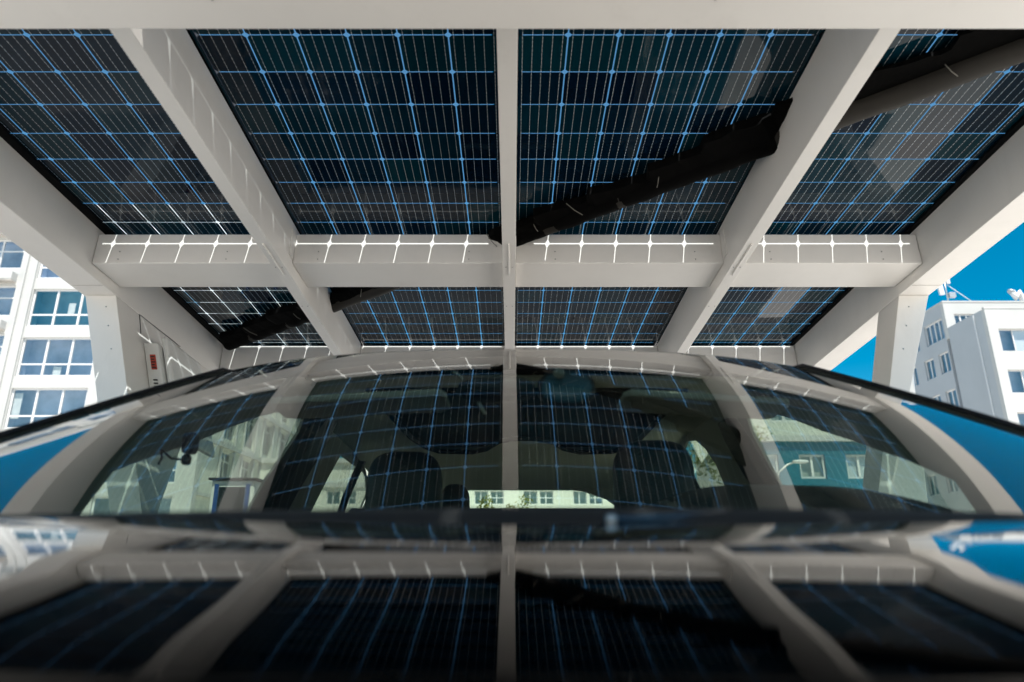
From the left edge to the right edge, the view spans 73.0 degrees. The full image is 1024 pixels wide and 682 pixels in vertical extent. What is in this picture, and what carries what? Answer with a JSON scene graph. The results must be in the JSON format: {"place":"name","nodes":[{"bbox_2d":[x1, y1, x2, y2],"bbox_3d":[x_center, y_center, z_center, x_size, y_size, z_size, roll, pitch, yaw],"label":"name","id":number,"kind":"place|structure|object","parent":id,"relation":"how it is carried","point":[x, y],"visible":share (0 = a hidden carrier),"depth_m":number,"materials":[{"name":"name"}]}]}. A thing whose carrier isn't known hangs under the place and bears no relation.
{"place":"outdoors","nodes":[
{"label":"outdoors","id":0,"kind":"place"},
{"bbox_2d":[0,205,324,512],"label":"apartment building","id":1,"kind":"structure","parent":0,"point":[46,365],"depth_m":40.36,"materials":[{"name":"white paint"}]},
{"bbox_2d":[0,334,4,352],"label":"window","id":2,"kind":"structure","parent":1,"relation":"in","point":[1,335],"depth_m":40.74,"materials":[{"name":"white glass"}]},
{"bbox_2d":[0,286,15,315],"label":"window","id":3,"kind":"structure","parent":1,"relation":"in","point":[6,292],"depth_m":41.50,"materials":[{"name":"blue glass"}]},
{"bbox_2d":[0,240,23,267],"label":"window","id":4,"kind":"structure","parent":1,"relation":"in","point":[11,255],"depth_m":42.37,"materials":[{"name":"blue glass"}]},
{"bbox_2d":[4,388,87,428],"bbox_3d":[-26.050,3.910,39.182,4.500,2.520,0.840,0,-18,0],"label":"window","id":5,"kind":"structure","parent":1,"relation":"in","point":[29,404],"depth_m":39.56,"materials":[{"name":"blue glass"}]},
{"bbox_2d":[38,264,59,277],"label":"window","id":6,"kind":"structure","parent":1,"relation":"in","point":[46,273],"depth_m":41.82,"materials":[{"name":"blue glass"}]},
{"bbox_2d":[16,338,92,375],"bbox_3d":[-26.050,1.051,40.089,4.500,2.520,0.840,0,-18,0],"label":"window","id":7,"kind":"structure","parent":1,"relation":"in","point":[42,356],"depth_m":40.35,"materials":[{"name":"blue glass"}]},
{"bbox_2d":[27,290,88,325],"bbox_3d":[-26.050,-1.809,40.996,4.500,2.520,0.840,0,-18,0],"label":"window","id":8,"kind":"structure","parent":1,"relation":"in","point":[52,307],"depth_m":41.23,"materials":[{"name":"blue glass"}]},
{"bbox_2d":[91,497,171,512],"bbox_3d":[-20.400,9.630,37.367,4.500,2.520,0.840,0,-18,0],"label":"window","id":9,"kind":"structure","parent":1,"relation":"in","point":[100,504],"depth_m":37.88,"materials":[{"name":"grey glass"}]},
{"bbox_2d":[104,457,177,483],"bbox_3d":[-20.400,6.770,38.275,4.500,2.520,0.840,0,-18,0],"label":"window","id":10,"kind":"structure","parent":1,"relation":"in","point":[172,478],"depth_m":38.38,"materials":[{"name":"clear glass"}]},
{"bbox_2d":[174,290,201,313],"bbox_3d":[-20.400,-1.809,40.996,4.500,2.520,0.840,0,-18,0],"label":"window","id":11,"kind":"structure","parent":1,"relation":"in","point":[174,290],"depth_m":40.94,"materials":[{"name":"glass"}]},
{"bbox_2d":[219,451,229,477],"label":"window","id":12,"kind":"structure","parent":1,"relation":"in","point":[223,461],"depth_m":42.62,"materials":[{"name":"white glass"}]},
{"bbox_2d":[224,426,233,441],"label":"window","id":13,"kind":"structure","parent":1,"relation":"in","point":[226,436],"depth_m":43.36,"materials":[{"name":"white glass"}]},
{"bbox_2d":[241,459,249,477],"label":"window","id":14,"kind":"structure","parent":1,"relation":"in","point":[244,461],"depth_m":45.67,"materials":[{"name":"white plastic"}]},
{"bbox_2d":[245,419,254,449],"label":"window","id":15,"kind":"structure","parent":1,"relation":"in","point":[249,422],"depth_m":46.55,"materials":[{"name":"white glass"}]},
{"bbox_2d":[263,423,270,456],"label":"window","id":16,"kind":"structure","parent":1,"relation":"in","point":[266,428],"depth_m":49.63,"materials":[{"name":"white glass"}]},
{"bbox_2d":[279,432,284,456],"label":"window","id":17,"kind":"structure","parent":1,"relation":"in","point":[281,440],"depth_m":52.84,"materials":[{"name":"white plastic"}]},
{"bbox_2d":[208,478,262,510],"bbox_3d":[-2.063,1.792,5.044,0.360,1.535,0.340,0,-18,0],"label":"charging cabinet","id":18,"kind":"object","parent":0,"point":[232,494],"visible":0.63,"depth_m":5.09,"materials":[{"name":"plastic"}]},
{"bbox_2d":[0,0,1023,512],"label":"solar carport","id":19,"kind":"object","parent":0,"point":[130,272],"visible":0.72,"depth_m":2.81,"materials":[{"name":"white paint"}]},
{"bbox_2d":[144,338,214,457],"bbox_3d":[-1.755,0.305,3.678,0.266,0.576,0.493,0,-18,0],"label":"charging box","id":20,"kind":"object","parent":19,"relation":"attached to","point":[169,361],"visible":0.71,"depth_m":3.57,"materials":[{"name":"plastic"}]},
{"bbox_2d":[219,29,1023,349],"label":"diagonal conduit","id":21,"kind":"object","parent":19,"relation":"attached to","point":[967,55],"visible":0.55,"depth_m":2.59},
{"bbox_2d":[0,348,1023,681],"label":"parked car","id":22,"kind":"object","parent":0,"point":[664,568],"visible":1,"depth_m":0.46,"materials":[{"name":"black paint"}]},
{"bbox_2d":[157,432,199,464],"bbox_3d":[-0.736,0.236,1.516,0.087,0.072,0.040,0,-18,0],"label":"dash camera","id":23,"kind":"object","parent":22,"relation":"attached to","point":[189,444],"visible":0.94,"depth_m":1.51,"materials":[{"name":"black plastic"}]},
{"bbox_2d":[0,29,1023,479],"label":"sky","id":24,"kind":"structure","parent":0,"point":[1000,268],"materials":[{"name":"blue"}]},
{"bbox_2d":[694,417,865,488],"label":"shop building","id":25,"kind":"structure","parent":0,"point":[835,460],"depth_m":34.98,"materials":[{"name":"teal paint"}]},
{"bbox_2d":[767,455,779,478],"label":"window","id":26,"kind":"structure","parent":25,"relation":"in","point":[771,457],"depth_m":34.99,"materials":[{"name":"white plastic"}]},
{"bbox_2d":[770,418,797,421],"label":"window","id":27,"kind":"structure","parent":25,"relation":"in","point":[783,419],"depth_m":35.55,"materials":[{"name":"glass"}]},
{"bbox_2d":[799,455,825,478],"bbox_3d":[15.100,6.339,34.866,1.300,1.200,0.080,0,-18,0],"label":"window","id":28,"kind":"structure","parent":25,"relation":"in","point":[810,456],"depth_m":34.83,"materials":[{"name":"white plastic"}]},
{"bbox_2d":[845,455,864,478],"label":"window","id":29,"kind":"structure","parent":25,"relation":"in","point":[855,463],"depth_m":34.94,"materials":[{"name":"blue glass"}]},
{"bbox_2d":[913,301,1023,511],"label":"office building","id":30,"kind":"structure","parent":0,"point":[970,354],"depth_m":50.86,"materials":[{"name":"white paint"}]},
{"bbox_2d":[913,367,918,385],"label":"window","id":31,"kind":"structure","parent":30,"relation":"in","point":[916,381],"depth_m":58.09,"materials":[{"name":"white glass"}]},
{"bbox_2d":[926,359,935,379],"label":"window","id":32,"kind":"structure","parent":30,"relation":"in","point":[931,363],"depth_m":55.84,"materials":[{"name":"blue glass"}]},
{"bbox_2d":[928,474,938,495],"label":"window","id":33,"kind":"structure","parent":30,"relation":"in","point":[934,481],"depth_m":55.38,"materials":[{"name":"white glass"}]},
{"bbox_2d":[925,319,944,345],"bbox_3d":[33.930,-0.648,54.759,0.840,1.850,2.600,0,-18,0],"label":"window","id":34,"kind":"structure","parent":30,"relation":"in","point":[936,332],"depth_m":55.43,"materials":[{"name":"blue glass"}]},
{"bbox_2d":[932,395,940,400],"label":"window","id":35,"kind":"structure","parent":30,"relation":"in","point":[937,397],"depth_m":54.97,"materials":[{"name":"white glass"}]},
{"bbox_2d":[940,351,951,373],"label":"window","id":36,"kind":"structure","parent":30,"relation":"in","point":[945,355],"depth_m":53.97,"materials":[{"name":"blue glass"}]},
{"bbox_2d":[947,478,958,492],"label":"window","id":37,"kind":"structure","parent":30,"relation":"in","point":[954,485],"depth_m":53.08,"materials":[{"name":"white glass"}]},
{"bbox_2d":[947,389,958,405],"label":"window","id":38,"kind":"structure","parent":30,"relation":"in","point":[953,395],"depth_m":53.16,"materials":[{"name":"blue glass"}]},
{"bbox_2d":[937,279,970,300],"bbox_3d":[35.055,-4.383,54.842,2.824,3.080,0.300,0,-18,0],"label":"roof antenna","id":39,"kind":"object","parent":30,"relation":"on","point":[948,295],"visible":0.59,"depth_m":54.64,"materials":[{"name":"metal"}]},
{"bbox_2d":[954,314,971,322],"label":"window","id":40,"kind":"structure","parent":30,"relation":"in","point":[958,317],"depth_m":53.55,"materials":[{"name":"white glass"}]},
{"bbox_2d":[999,330,1023,350],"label":"window","id":41,"kind":"structure","parent":30,"relation":"in","point":[1011,340],"depth_m":48.81,"materials":[{"name":"blue glass"}]},
{"bbox_2d":[1007,289,1023,300],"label":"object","id":42,"kind":"object","parent":30,"relation":"on","point":[1019,294],"visible":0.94,"depth_m":54.51,"materials":[{"name":"white"}]},
{"bbox_2d":[1008,370,1023,392],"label":"window","id":43,"kind":"structure","parent":30,"relation":"in","point":[1016,377],"depth_m":48.22,"materials":[{"name":"blue glass"}]},
{"bbox_2d":[1017,413,1023,424],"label":"window","id":44,"kind":"structure","parent":30,"relation":"in","point":[1020,415],"depth_m":47.49,"materials":[{"name":"blue glass"}]},
{"bbox_3d":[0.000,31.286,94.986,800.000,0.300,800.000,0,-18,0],"label":"ground","id":45,"kind":"structure","parent":0,"visible":0},
{"bbox_2d":[258,458,613,509],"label":"building","id":46,"kind":"structure","parent":45,"relation":"on","point":[333,490],"depth_m":47.13,"materials":[{"name":"beige concrete"}]},
{"bbox_2d":[326,491,339,503],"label":"window","id":47,"kind":"structure","parent":46,"relation":"in","point":[327,491],"depth_m":47.15,"materials":[{"name":"white glass"}]},
{"bbox_2d":[474,491,487,503],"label":"window","id":48,"kind":"structure","parent":46,"relation":"in","point":[475,491],"depth_m":47.17,"materials":[{"name":"white glass"}]},
{"bbox_2d":[490,491,503,503],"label":"window","id":49,"kind":"structure","parent":46,"relation":"in","point":[496,497],"depth_m":47.10,"materials":[{"name":"white plastic"}]},
{"bbox_2d":[524,491,536,503],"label":"window","id":50,"kind":"structure","parent":46,"relation":"in","point":[524,491],"depth_m":47.17,"materials":[{"name":"white plastic"}]},
{"bbox_2d":[540,491,552,503],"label":"window","id":51,"kind":"structure","parent":46,"relation":"in","point":[545,497],"depth_m":47.10,"materials":[{"name":"white plastic"}]},
{"bbox_2d":[573,491,586,503],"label":"window","id":52,"kind":"structure","parent":46,"relation":"in","point":[573,491],"depth_m":47.12,"materials":[{"name":"white plastic"}]},
{"bbox_2d":[589,494,602,503],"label":"window","id":53,"kind":"structure","parent":46,"relation":"in","point":[594,497],"depth_m":47.10,"materials":[{"name":"white plastic"}]},
{"bbox_2d":[477,493,535,507],"bbox_3d":[-0.012,3.823,12.420,1.291,2.132,0.894,0,-18,0],"label":"shrub","id":54,"kind":"object","parent":45,"relation":"on","point":[527,498],"visible":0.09,"depth_m":12.56,"materials":[{"name":"green plant"}]},
{"bbox_2d":[688,423,772,483],"bbox_3d":[7.334,5.093,23.419,2.501,6.366,3.105,0,-18,0],"label":"tree","id":55,"kind":"object","parent":45,"relation":"on","point":[705,455],"visible":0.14,"depth_m":24.15,"materials":[{"name":"green plant"}]},
{"bbox_2d":[777,460,808,476],"bbox_3d":[9.596,6.133,23.233,1.250,4.259,0.200,0,-18,0],"label":"street lamp","id":56,"kind":"object","parent":45,"relation":"on","point":[793,462],"visible":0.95,"depth_m":23.77,"materials":[{"name":"metal"}]}
]}

